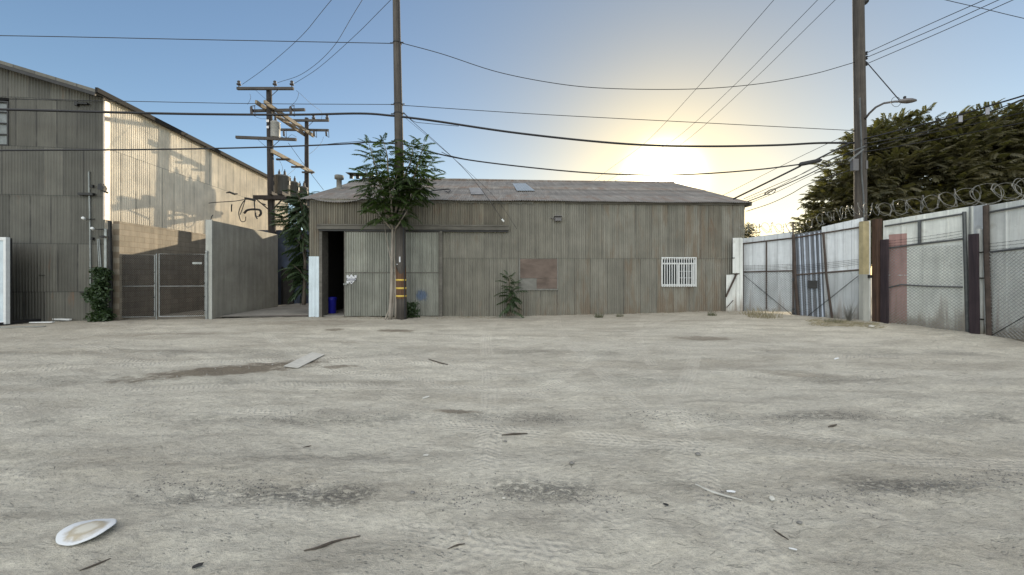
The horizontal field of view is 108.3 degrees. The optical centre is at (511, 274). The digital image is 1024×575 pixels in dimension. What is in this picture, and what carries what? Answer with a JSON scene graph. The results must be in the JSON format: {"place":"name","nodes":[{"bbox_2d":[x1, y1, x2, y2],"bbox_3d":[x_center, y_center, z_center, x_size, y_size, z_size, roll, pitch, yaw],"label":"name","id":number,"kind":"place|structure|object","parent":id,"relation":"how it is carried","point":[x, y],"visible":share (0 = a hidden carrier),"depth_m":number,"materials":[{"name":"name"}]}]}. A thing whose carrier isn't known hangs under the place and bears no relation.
{"place":"outdoors","nodes":[
{"label":"outdoors","id":0,"kind":"place"},
{"bbox_2d":[217,303,308,316],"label":"alley pavement","id":1,"kind":"structure","parent":0,"point":[295,309],"depth_m":15.63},
{"bbox_2d":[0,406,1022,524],"bbox_3d":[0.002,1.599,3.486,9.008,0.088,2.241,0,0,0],"label":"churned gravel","id":2,"kind":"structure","parent":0,"point":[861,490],"depth_m":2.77,"materials":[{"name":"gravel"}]},
{"bbox_2d":[0,278,1023,574],"bbox_3d":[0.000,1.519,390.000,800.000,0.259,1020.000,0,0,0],"label":"ground","id":3,"kind":"structure","parent":0,"point":[648,534],"depth_m":3.46,"materials":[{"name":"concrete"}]},
{"bbox_2d":[0,237,11,323],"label":"container","id":4,"kind":"object","parent":3,"relation":"on","point":[5,280],"visible":1,"depth_m":11.64,"materials":[{"name":"metal"}]},
{"bbox_2d":[0,319,40,324],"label":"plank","id":5,"kind":"object","parent":3,"relation":"on","point":[22,321],"visible":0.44,"depth_m":12.07,"materials":[{"name":"grey wood"}]},
{"bbox_2d":[0,326,45,327],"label":"plank","id":6,"kind":"object","parent":3,"relation":"on","point":[23,326],"visible":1,"depth_m":11.10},
{"bbox_2d":[55,518,116,545],"bbox_3d":[-2.579,1.548,2.246,0.299,0.029,0.224,-2,2,14],"label":"paper plate","id":7,"kind":"object","parent":3,"relation":"on","point":[77,533],"visible":1,"depth_m":2.22,"materials":[{"name":"paper"}]},
{"bbox_2d":[80,558,110,570],"bbox_3d":[-2.301,1.601,2.043,0.113,0.011,0.012,0,0,-43],"label":"stick","id":8,"kind":"object","parent":3,"relation":"on","point":[95,564],"visible":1,"depth_m":2.04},
{"bbox_2d":[80,266,116,321],"bbox_3d":[-14.035,0.670,12.564,0.840,1.931,0.545,0,0,0],"label":"vine bush","id":9,"kind":"object","parent":3,"relation":"on","point":[95,293],"visible":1,"depth_m":12.45,"materials":[{"name":"green plant"}]},
{"bbox_2d":[0,60,287,321],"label":"warehouse","id":10,"kind":"structure","parent":3,"relation":"on","point":[49,200],"depth_m":12.70,"materials":[{"name":"metal"}]},
{"bbox_2d":[0,101,8,145],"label":"window","id":11,"kind":"structure","parent":10,"relation":"in","point":[4,115],"depth_m":12.44,"materials":[{"name":"glass"}]},
{"bbox_2d":[97,183,107,193],"bbox_3d":[-14.078,-2.973,12.742,0.265,0.333,0.120,0,0,-8],"label":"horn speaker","id":12,"kind":"object","parent":10,"relation":"attached to","point":[101,186],"visible":1,"depth_m":12.69},
{"bbox_2d":[108,221,112,318],"bbox_3d":[-13.911,-0.135,12.805,0.125,3.475,0.100,0,0,-8],"label":"downpipe","id":13,"kind":"object","parent":10,"relation":"attached to","point":[110,304],"visible":0.76,"depth_m":12.78,"materials":[{"name":"metal"}]},
{"bbox_2d":[156,254,156,318],"bbox_3d":[-12.740,0.469,13.257,0.048,2.461,0.046,0,0,0],"label":"gate post","id":14,"kind":"object","parent":3,"relation":"on","point":[156,286],"visible":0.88,"depth_m":13.24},
{"bbox_2d":[122,255,155,317],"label":"chain link gate","id":15,"kind":"structure","parent":14,"relation":"attached to","point":[128,286],"depth_m":13.18,"materials":[{"name":"metal"}]},
{"bbox_2d":[113,221,205,320],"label":"block wall","id":16,"kind":"structure","parent":3,"relation":"on","point":[133,239],"depth_m":14.32,"materials":[{"name":"concrete"}]},
{"bbox_2d":[192,562,203,568],"bbox_3d":[-1.723,1.592,2.028,0.052,0.004,0.021,-9,20,-17],"label":"fallen leaf","id":17,"kind":"object","parent":3,"relation":"on","point":[197,565],"visible":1,"depth_m":2.02,"materials":[{"name":"plant"}]},
{"bbox_2d":[205,250,207,318],"bbox_3d":[-11.169,0.402,13.536,0.108,2.596,0.103,0,0,0],"label":"gate post","id":18,"kind":"object","parent":3,"relation":"on","point":[206,284],"visible":0.88,"depth_m":13.50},
{"bbox_2d":[158,254,204,316],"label":"chain link gate","id":19,"kind":"structure","parent":18,"relation":"attached to","point":[173,314],"depth_m":13.39,"materials":[{"name":"metal"}]},
{"bbox_2d":[206,215,277,318],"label":"concrete wall","id":20,"kind":"structure","parent":3,"relation":"on","point":[242,269],"depth_m":15.25,"materials":[{"name":"concrete"}]},
{"bbox_2d":[222,315,307,316],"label":"ground track","id":21,"kind":"structure","parent":3,"relation":"on","point":[270,315],"depth_m":14.07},
{"bbox_2d":[235,80,304,233],"bbox_3d":[-12.709,-4.114,19.473,3.351,12.035,0.564,0,0,0],"label":"utility pole","id":22,"kind":"object","parent":3,"relation":"on","point":[270,171],"visible":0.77,"depth_m":19.35,"materials":[{"name":"brown wood"}]},
{"bbox_2d":[270,116,280,136],"bbox_3d":[-12.440,-7.803,19.450,0.456,1.180,0.456,0,0,-45],"label":"transformer","id":23,"kind":"object","parent":22,"relation":"attached to","point":[275,127],"visible":0.89,"depth_m":19.30,"materials":[{"name":"metal"}]},
{"bbox_2d":[253,191,308,209],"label":"transformer platform","id":24,"kind":"structure","parent":22,"relation":"attached to","point":[275,196],"depth_m":19.11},
{"bbox_2d":[211,197,265,221],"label":"cable loops","id":25,"kind":"object","parent":24,"relation":"hanging from","point":[254,208],"visible":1,"depth_m":18.88,"materials":[{"name":"black rubber"}]},
{"bbox_2d":[274,169,289,194],"bbox_3d":[-12.623,-5.047,20.300,0.788,1.480,0.788,0,0,-45],"label":"transformer","id":26,"kind":"object","parent":24,"relation":"on","point":[282,181],"visible":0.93,"depth_m":19.99,"materials":[{"name":"metal"}]},
{"bbox_2d":[290,176,298,195],"bbox_3d":[-12.821,-5.037,21.600,0.705,1.460,0.705,0,0,45],"label":"transformer","id":27,"kind":"object","parent":24,"relation":"on","point":[293,185],"visible":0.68,"depth_m":21.38,"materials":[{"name":"metal"}]},
{"bbox_2d":[299,181,307,203],"bbox_3d":[-12.839,-5.012,22.600,0.664,1.410,0.664,0,0,45],"label":"transformer","id":28,"kind":"object","parent":24,"relation":"on","point":[304,188],"visible":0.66,"depth_m":22.42,"materials":[{"name":"metal"}]},
{"bbox_2d":[255,100,313,136],"bbox_3d":[-12.802,-8.795,21.100,0.540,0.317,4.330,0,0,3],"label":"beam pair","id":29,"kind":"object","parent":22,"relation":"attached to","point":[294,124],"visible":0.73,"depth_m":21.03,"materials":[{"name":"brown wood"}]},
{"bbox_2d":[243,1,330,83],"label":"power line","id":30,"kind":"object","parent":22,"relation":"attached to","point":[292,44],"visible":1,"depth_m":16.54,"materials":[{"name":"black metal"}]},
{"bbox_2d":[278,1,361,82],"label":"power line","id":31,"kind":"object","parent":22,"relation":"attached to","point":[329,51],"visible":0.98,"depth_m":16.44,"materials":[{"name":"black metal"}]},
{"bbox_2d":[268,185,318,304],"bbox_3d":[-8.821,-1.187,15.042,1.920,5.034,1.718,0,0,-39],"label":"tree","id":32,"kind":"object","parent":3,"relation":"on","point":[295,220],"visible":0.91,"depth_m":15.00,"materials":[{"name":"green plant"}]},
{"bbox_2d":[280,115,328,229],"bbox_3d":[-12.959,-3.983,22.973,3.325,11.768,0.504,0,0,0],"label":"utility pole","id":33,"kind":"object","parent":3,"relation":"on","point":[306,120],"visible":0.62,"depth_m":22.92,"materials":[{"name":"brown wood"}]},
{"bbox_2d":[271,149,314,173],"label":"beam","id":34,"kind":"structure","parent":33,"relation":"attached to","point":[286,158],"depth_m":20.94,"materials":[{"name":"brown wood"}]},
{"bbox_2d":[284,352,324,367],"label":"concrete slab","id":35,"kind":"structure","parent":3,"relation":"on","point":[305,359],"depth_m":6.90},
{"bbox_2d":[259,230,390,304],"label":"back wall","id":36,"kind":"structure","parent":3,"relation":"on","point":[283,261],"depth_m":20.00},
{"bbox_2d":[281,267,293,303],"bbox_3d":[-12.098,0.568,19.945,0.652,2.025,0.090,0,0,0],"label":"back door","id":37,"kind":"structure","parent":36,"relation":"attached to","point":[286,293],"depth_m":19.93,"materials":[{"name":"metal"}]},
{"bbox_2d":[283,268,291,303],"bbox_3d":[-12.098,0.602,19.960,0.512,1.955,0.060,0,0,0],"label":"door panel","id":38,"kind":"structure","parent":37,"relation":"in","point":[286,287],"depth_m":19.93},
{"bbox_2d":[304,535,360,550],"bbox_3d":[-1.072,1.609,2.217,0.308,0.029,0.031,0,0,-28],"label":"stick","id":39,"kind":"object","parent":3,"relation":"on","point":[327,543],"visible":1,"depth_m":2.21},
{"bbox_2d":[348,132,444,319],"bbox_3d":[-4.034,-1.636,12.867,3.460,6.488,2.067,0,0,0],"label":"tree","id":40,"kind":"object","parent":3,"relation":"on","point":[406,184],"visible":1,"depth_m":12.87,"materials":[{"name":"green plant"}]},
{"bbox_2d":[390,0,406,319],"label":"utility pole","id":41,"kind":"object","parent":3,"relation":"on","point":[401,284],"visible":0.87,"depth_m":13.29,"materials":[{"name":"brown wood"}]},
{"bbox_2d":[0,35,389,43],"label":"power line","id":42,"kind":"object","parent":41,"relation":"attached to","point":[192,39],"visible":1,"depth_m":13.17,"materials":[{"name":"black metal"}]},
{"bbox_2d":[0,108,394,116],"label":"power line","id":43,"kind":"object","parent":41,"relation":"attached to","point":[174,113],"visible":1,"depth_m":12.53,"materials":[{"name":"rubber"}]},
{"bbox_2d":[0,142,394,150],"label":"power line","id":44,"kind":"object","parent":41,"relation":"attached to","point":[177,148],"visible":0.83,"depth_m":12.65,"materials":[{"name":"rubber"}]},
{"bbox_2d":[4,99,390,104],"bbox_3d":[-13.679,-5.789,12.354,18.678,0.882,0.183,0,0,-8],"label":"power line","id":45,"kind":"object","parent":41,"relation":"attached to","point":[185,102],"visible":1,"depth_m":12.73,"materials":[{"name":"rubber"}]},
{"bbox_2d":[294,0,390,83],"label":"power line","id":46,"kind":"object","parent":41,"relation":"attached to","point":[350,39],"visible":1,"depth_m":15.93,"materials":[{"name":"black metal"}]},
{"bbox_2d":[404,114,501,218],"bbox_3d":[-2.165,-3.984,13.635,3.702,3.914,0.149,0,0,-6],"label":"guy wire","id":47,"kind":"object","parent":41,"relation":"attached to","point":[455,160],"visible":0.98,"depth_m":13.61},
{"bbox_2d":[407,119,516,228],"bbox_3d":[-1.868,-3.774,13.743,4.217,4.032,0.230,0,0,-10],"label":"guy wire","id":48,"kind":"object","parent":41,"relation":"attached to","point":[462,166],"visible":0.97,"depth_m":13.68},
{"bbox_2d":[403,143,798,175],"bbox_3d":[3.227,-4.237,13.582,14.631,1.131,0.306,0,0,0],"label":"power line","id":49,"kind":"object","parent":41,"relation":"attached to","point":[619,174],"visible":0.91,"depth_m":13.66,"materials":[{"name":"rubber"}]},
{"bbox_2d":[798,159,821,165],"bbox_3d":[10.883,-4.104,13.500,0.857,0.274,0.150,0,0,0],"label":"splice case","id":50,"kind":"object","parent":49,"relation":"hanging from","point":[809,162],"visible":1,"depth_m":13.44,"materials":[{"name":"plastic"}]},
{"bbox_2d":[733,166,800,199],"bbox_3d":[9.626,-3.478,14.029,2.190,1.115,0.118,0,0,22],"label":"service cable","id":51,"kind":"object","parent":50,"relation":"attached to","point":[767,182],"visible":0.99,"depth_m":14.01,"materials":[{"name":"rubber"}]},
{"bbox_2d":[402,116,854,146],"bbox_3d":[4.088,-5.249,13.532,16.612,1.049,0.430,0,0,0],"label":"power line","id":52,"kind":"object","parent":41,"relation":"attached to","point":[555,137],"visible":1,"depth_m":13.61,"materials":[{"name":"rubber"}]},
{"bbox_2d":[402,43,854,89],"bbox_3d":[4.216,-7.647,13.551,16.601,1.684,0.138,0,0,0],"label":"power line","id":53,"kind":"object","parent":41,"relation":"attached to","point":[622,88],"visible":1,"depth_m":13.59,"materials":[{"name":"black metal"}]},
{"bbox_2d":[403,105,854,130],"bbox_3d":[4.246,-5.726,13.557,16.566,0.950,0.134,0,0,0],"label":"power line","id":54,"kind":"object","parent":41,"relation":"attached to","point":[632,119],"visible":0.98,"depth_m":13.58,"materials":[{"name":"rubber"}]},
{"bbox_2d":[407,302,419,317],"bbox_3d":[-3.772,1.304,13.733,0.748,0.664,0.640,0,0,18],"label":"shrub","id":55,"kind":"object","parent":3,"relation":"on","point":[411,308],"visible":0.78,"depth_m":13.70,"materials":[{"name":"green plant"}]},
{"bbox_2d":[495,270,526,317],"bbox_3d":[-0.045,0.740,13.888,1.218,1.860,1.150,0,0,24],"label":"sapling","id":56,"kind":"object","parent":3,"relation":"on","point":[511,298],"visible":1,"depth_m":13.78,"materials":[{"name":"green plant"}]},
{"bbox_2d":[502,433,527,434],"bbox_3d":[0.027,1.601,3.721,0.261,0.019,0.022,0,0,-6],"label":"stick","id":57,"kind":"object","parent":3,"relation":"on","point":[514,433],"visible":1,"depth_m":3.71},
{"bbox_2d":[314,311,737,319],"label":"leaf litter","id":58,"kind":"object","parent":3,"relation":"on","point":[496,316],"visible":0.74,"depth_m":13.92,"materials":[{"name":"brown plant"}]},
{"bbox_2d":[300,172,752,316],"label":"metal shed","id":59,"kind":"structure","parent":3,"relation":"on","point":[616,247],"depth_m":14.46,"materials":[{"name":"grey metal"}]},
{"bbox_2d":[328,297,336,313],"bbox_3d":[-7.270,1.220,14.920,0.400,0.660,0.400,0,0,0],"label":"blue bin","id":60,"kind":"object","parent":59,"relation":"on","point":[332,302],"visible":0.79,"depth_m":14.78,"materials":[{"name":"plastic"}]},
{"bbox_2d":[346,274,356,283],"bbox_3d":[-6.046,0.170,13.928,0.370,0.370,0.019,0,0,-3],"label":"hazard placard","id":61,"kind":"object","parent":59,"relation":"attached to","point":[351,279],"visible":1,"depth_m":13.93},
{"bbox_2d":[344,231,395,316],"bbox_3d":[-5.333,-0.030,14.015,1.998,3.220,0.058,0,0,-3],"label":"door","id":62,"kind":"structure","parent":59,"relation":"in","point":[366,254],"depth_m":14.00,"materials":[{"name":"grey metal"}]},
{"bbox_2d":[406,232,439,315],"bbox_3d":[-3.538,-0.030,14.101,1.566,3.220,0.058,0,0,-3],"label":"door","id":63,"kind":"structure","parent":59,"relation":"in","point":[422,248],"depth_m":14.10,"materials":[{"name":"grey metal"}]},
{"bbox_2d":[519,258,557,289],"bbox_3d":[1.029,-0.023,14.374,1.540,1.252,0.048,0,0,-3],"label":"boarded window","id":64,"kind":"structure","parent":59,"relation":"in","point":[535,274],"depth_m":14.37,"materials":[{"name":"brown wood"}]},
{"bbox_2d":[551,215,561,220],"bbox_3d":[1.718,-2.172,14.293,0.420,0.190,0.302,0,0,-3],"label":"wall light","id":65,"kind":"object","parent":59,"relation":"attached to","point":[556,218],"visible":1,"depth_m":14.26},
{"bbox_2d":[661,257,696,286],"bbox_3d":[6.599,-0.109,14.661,1.416,1.171,0.145,0,0,-3],"label":"window","id":66,"kind":"structure","parent":59,"relation":"in","point":[674,272],"depth_m":14.67,"materials":[{"name":"white paint"}]},
{"bbox_2d":[594,312,603,317],"bbox_3d":[3.183,1.441,13.535,0.420,0.255,0.245,0,0,0],"label":"grass tuft","id":67,"kind":"object","parent":3,"relation":"on","point":[598,315],"visible":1,"depth_m":13.50,"materials":[{"name":"green plant"}]},
{"bbox_2d":[695,484,741,500],"bbox_3d":[1.506,1.597,2.709,0.020,0.033,0.314,0,0,-44],"label":"stick","id":68,"kind":"object","parent":3,"relation":"on","point":[716,493],"visible":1,"depth_m":2.71,"materials":[{"name":"wood"}]},
{"bbox_2d":[725,238,742,311],"bbox_3d":[8.684,0.062,14.493,0.632,3.016,0.140,0,0,11],"label":"corner infill","id":69,"kind":"object","parent":3,"relation":"on","point":[734,292],"visible":0.88,"depth_m":14.47,"materials":[{"name":"metal"}]},
{"bbox_2d":[745,222,760,237],"bbox_3d":[15.312,-0.803,23.979,1.628,5.206,1.617,0,0,-23],"label":"tree","id":70,"kind":"object","parent":3,"relation":"on","point":[749,235],"visible":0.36,"depth_m":23.69,"materials":[{"name":"green plant"}]},
{"bbox_2d":[743,222,793,314],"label":"fence gate","id":71,"kind":"structure","parent":3,"relation":"on","point":[768,283],"depth_m":13.97,"materials":[{"name":"metal"}]},
{"bbox_2d":[739,222,804,234],"bbox_3d":[9.764,-1.721,13.931,0.430,0.548,2.062,0,0,-41],"label":"razor wire","id":72,"kind":"object","parent":71,"relation":"attached to","point":[773,226],"visible":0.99,"depth_m":13.90,"materials":[{"name":"metal"}]},
{"bbox_2d":[806,318,886,328],"bbox_3d":[10.187,1.482,11.322,2.020,0.166,1.431,0,0,29],"label":"matted hay","id":73,"kind":"object","parent":3,"relation":"on","point":[826,323],"visible":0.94,"depth_m":11.33,"materials":[{"name":"beige plant"}]},
{"bbox_2d":[843,298,858,320],"bbox_3d":[10.983,1.170,12.000,0.578,0.829,0.240,0,0,0],"label":"dry weed","id":74,"kind":"object","parent":3,"relation":"on","point":[849,315],"visible":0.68,"depth_m":12.03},
{"bbox_2d":[848,0,868,220],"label":"utility pole","id":75,"kind":"object","parent":3,"relation":"on","point":[859,164],"visible":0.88,"depth_m":13.36,"materials":[{"name":"brown wood"}]},
{"bbox_2d":[616,0,834,180],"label":"power line","id":76,"kind":"object","parent":75,"relation":"attached to","point":[744,88],"visible":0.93,"depth_m":18.78,"materials":[{"name":"black metal"}]},
{"bbox_2d":[724,131,853,194],"bbox_3d":[10.682,-4.296,14.496,4.203,1.948,0.028,0,0,28],"label":"service cable","id":77,"kind":"object","parent":75,"relation":"attached to","point":[786,163],"visible":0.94,"depth_m":14.44,"materials":[{"name":"rubber"}]},
{"bbox_2d":[744,152,849,198],"bbox_3d":[10.710,-3.741,13.862,3.518,1.559,0.208,0,0,18],"label":"service cable","id":78,"kind":"object","parent":75,"relation":"attached to","point":[796,176],"visible":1,"depth_m":13.82,"materials":[{"name":"rubber"}]},
{"bbox_2d":[746,170,849,211],"bbox_3d":[10.803,-3.182,13.896,3.414,1.377,0.251,0,0,21],"label":"service cable","id":79,"kind":"object","parent":75,"relation":"attached to","point":[796,190],"visible":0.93,"depth_m":13.89,"materials":[{"name":"rubber"}]},
{"bbox_2d":[747,158,850,201],"bbox_3d":[10.787,-3.567,13.857,3.371,1.419,0.239,0,0,19],"label":"service cable","id":80,"kind":"object","parent":75,"relation":"attached to","point":[800,177],"visible":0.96,"depth_m":13.80,"materials":[{"name":"rubber"}]},
{"bbox_2d":[751,162,847,202],"bbox_3d":[10.825,-3.474,13.897,3.318,1.377,0.131,0,0,19],"label":"service cable","id":81,"kind":"object","parent":75,"relation":"attached to","point":[802,179],"visible":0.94,"depth_m":13.82,"materials":[{"name":"rubber"}]},
{"bbox_2d":[747,153,853,199],"bbox_3d":[10.756,-3.665,13.883,3.439,1.501,0.159,0,0,19],"label":"service cable","id":82,"kind":"object","parent":75,"relation":"attached to","point":[798,175],"visible":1,"depth_m":13.84,"materials":[{"name":"rubber"}]},
{"bbox_2d":[817,143,849,158],"bbox_3d":[11.615,-4.460,13.453,1.284,0.688,0.054,0,0,5],"label":"service cable","id":83,"kind":"object","parent":75,"relation":"attached to","point":[833,150],"visible":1,"depth_m":13.42,"materials":[{"name":"black metal"}]},
{"bbox_2d":[866,61,899,99],"bbox_3d":[12.919,-6.817,12.925,0.029,1.873,1.003,0,0,-13],"label":"stay wire","id":84,"kind":"object","parent":75,"relation":"attached to","point":[882,81],"visible":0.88,"depth_m":12.86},
{"bbox_2d":[864,96,916,119],"bbox_3d":[12.885,-5.782,12.685,0.529,0.423,1.333,0,0,-34],"label":"street light","id":85,"kind":"object","parent":75,"relation":"attached to","point":[904,100],"visible":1,"depth_m":12.42,"materials":[{"name":"metal"}]},
{"bbox_2d":[867,0,983,52],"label":"power line","id":86,"kind":"object","parent":75,"relation":"attached to","point":[926,25],"visible":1,"depth_m":12.16,"materials":[{"name":"black metal"}]},
{"bbox_2d":[866,0,997,57],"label":"power line","id":87,"kind":"object","parent":75,"relation":"attached to","point":[934,28],"visible":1,"depth_m":12.15,"materials":[{"name":"black metal"}]},
{"bbox_2d":[869,0,1012,62],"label":"power line","id":88,"kind":"object","parent":75,"relation":"attached to","point":[941,31],"visible":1,"depth_m":12.16,"materials":[{"name":"black metal"}]},
{"bbox_2d":[864,95,1023,138],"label":"service cable","id":89,"kind":"object","parent":75,"relation":"attached to","point":[948,117],"visible":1,"depth_m":11.60,"materials":[{"name":"rubber"}]},
{"bbox_2d":[958,113,962,121],"bbox_3d":[13.824,-4.855,11.400,0.110,0.291,0.015,0,0,0],"label":"cable tag","id":90,"kind":"object","parent":89,"relation":"hanging from","point":[960,118],"visible":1,"depth_m":11.39,"materials":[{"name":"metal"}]},
{"bbox_2d":[985,107,989,113],"bbox_3d":[13.886,-4.830,10.800,0.110,0.291,0.015,0,0,0],"label":"cable tag","id":91,"kind":"object","parent":89,"relation":"hanging from","point":[987,110],"visible":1,"depth_m":10.79,"materials":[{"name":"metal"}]},
{"bbox_2d":[864,99,1023,143],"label":"service cable","id":92,"kind":"object","parent":75,"relation":"attached to","point":[947,125],"visible":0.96,"depth_m":11.80,"materials":[{"name":"rubber"}]},
{"bbox_2d":[864,112,1023,147],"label":"service cable","id":93,"kind":"object","parent":75,"relation":"attached to","point":[947,129],"visible":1,"depth_m":11.71,"materials":[{"name":"rubber"}]},
{"bbox_2d":[865,122,1023,151],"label":"service cable","id":94,"kind":"object","parent":75,"relation":"attached to","point":[947,137],"visible":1,"depth_m":11.76,"materials":[{"name":"rubber"}]},
{"bbox_2d":[859,221,871,320],"bbox_3d":[11.569,-0.034,12.113,0.299,3.468,0.212,0,0,23],"label":"gate post","id":95,"kind":"object","parent":3,"relation":"on","point":[865,276],"visible":0.86,"depth_m":12.05,"materials":[{"name":"wood"}]},
{"bbox_2d":[792,218,862,319],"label":"fence gate","id":96,"kind":"structure","parent":95,"relation":"attached to","point":[825,278],"depth_m":12.76,"materials":[{"name":"metal"}]},
{"bbox_2d":[806,202,885,227],"bbox_3d":[11.210,-2.009,12.503,1.997,0.790,0.477,0,0,43],"label":"razor wire","id":97,"kind":"object","parent":96,"relation":"attached to","point":[845,213],"visible":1,"depth_m":12.44,"materials":[{"name":"metal"}]},
{"bbox_2d":[872,219,881,321],"bbox_3d":[11.790,-0.083,11.950,0.180,3.430,0.208,0,0,0],"label":"timber post","id":98,"kind":"object","parent":3,"relation":"on","point":[876,231],"visible":0.9,"depth_m":11.88,"materials":[{"name":"wood"}]},
{"bbox_2d":[880,239,888,323],"bbox_3d":[11.804,0.261,11.720,0.061,2.760,0.221,0,0,0],"label":"timber post","id":99,"kind":"object","parent":3,"relation":"on","point":[884,280],"visible":0.9,"depth_m":11.69,"materials":[{"name":"wood"}]},
{"bbox_2d":[789,98,1023,266],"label":"tree","id":100,"kind":"object","parent":3,"relation":"on","point":[964,160],"visible":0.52,"depth_m":16.46,"materials":[{"name":"green plant"}]},
{"bbox_2d":[883,206,973,331],"bbox_3d":[12.169,-0.114,10.920,0.110,3.529,1.905,0,0,-22],"label":"sheet fence","id":101,"kind":"object","parent":3,"relation":"on","point":[928,269],"visible":0.9,"depth_m":10.82,"materials":[{"name":"grey metal"}]},
{"bbox_2d":[877,189,964,216],"bbox_3d":[12.183,-2.127,11.033,0.520,0.583,1.831,0,0,-22],"label":"razor wire","id":102,"kind":"object","parent":101,"relation":"attached to","point":[938,199],"visible":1,"depth_m":10.86,"materials":[{"name":"metal"}]},
{"bbox_2d":[968,233,979,333],"bbox_3d":[12.307,0.305,9.850,0.061,2.790,0.213,0,0,0],"label":"timber post","id":103,"kind":"object","parent":3,"relation":"on","point":[974,287],"visible":0.9,"depth_m":9.84,"materials":[{"name":"wood"}]},
{"bbox_2d":[968,204,986,333],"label":"fence column","id":104,"kind":"structure","parent":3,"relation":"on","point":[978,218],"depth_m":9.82,"materials":[{"name":"metal"}]},
{"bbox_2d":[983,199,1023,341],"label":"sheet fence","id":105,"kind":"object","parent":3,"relation":"on","point":[1003,240],"visible":0.98,"depth_m":9.35,"materials":[{"name":"grey metal"}]},
{"bbox_2d":[954,178,1023,204],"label":"razor wire","id":106,"kind":"object","parent":105,"relation":"attached to","point":[1015,190],"visible":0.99,"depth_m":9.60,"materials":[{"name":"metal"}]},
{"bbox_2d":[0,0,1023,274],"label":"sky","id":107,"kind":"structure","parent":0,"point":[629,45],"materials":[{"name":"blue"}]},
{"bbox_2d":[747,304,782,318],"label":"dry grass","id":108,"kind":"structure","parent":0,"point":[762,316],"depth_m":12.79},
{"bbox_2d":[946,0,1023,18],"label":"power line","id":109,"kind":"object","parent":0,"point":[985,9],"visible":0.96,"depth_m":13.99,"materials":[{"name":"black metal"}]},
{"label":"utility pole","id":110,"kind":"object","parent":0,"visible":0},
{"bbox_2d":[596,0,773,178],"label":"power line","id":111,"kind":"object","parent":110,"relation":"attached to","point":[704,79],"visible":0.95,"depth_m":17.75,"materials":[{"name":"black metal"}]},
{"bbox_2d":[608,4,813,180],"bbox_3d":[11.632,-11.356,20.551,0.650,3.453,40.964,0,0,-2],"label":"power line","id":112,"kind":"object","parent":110,"relation":"attached to","point":[741,78],"visible":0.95,"depth_m":18.06,"materials":[{"name":"black metal"}]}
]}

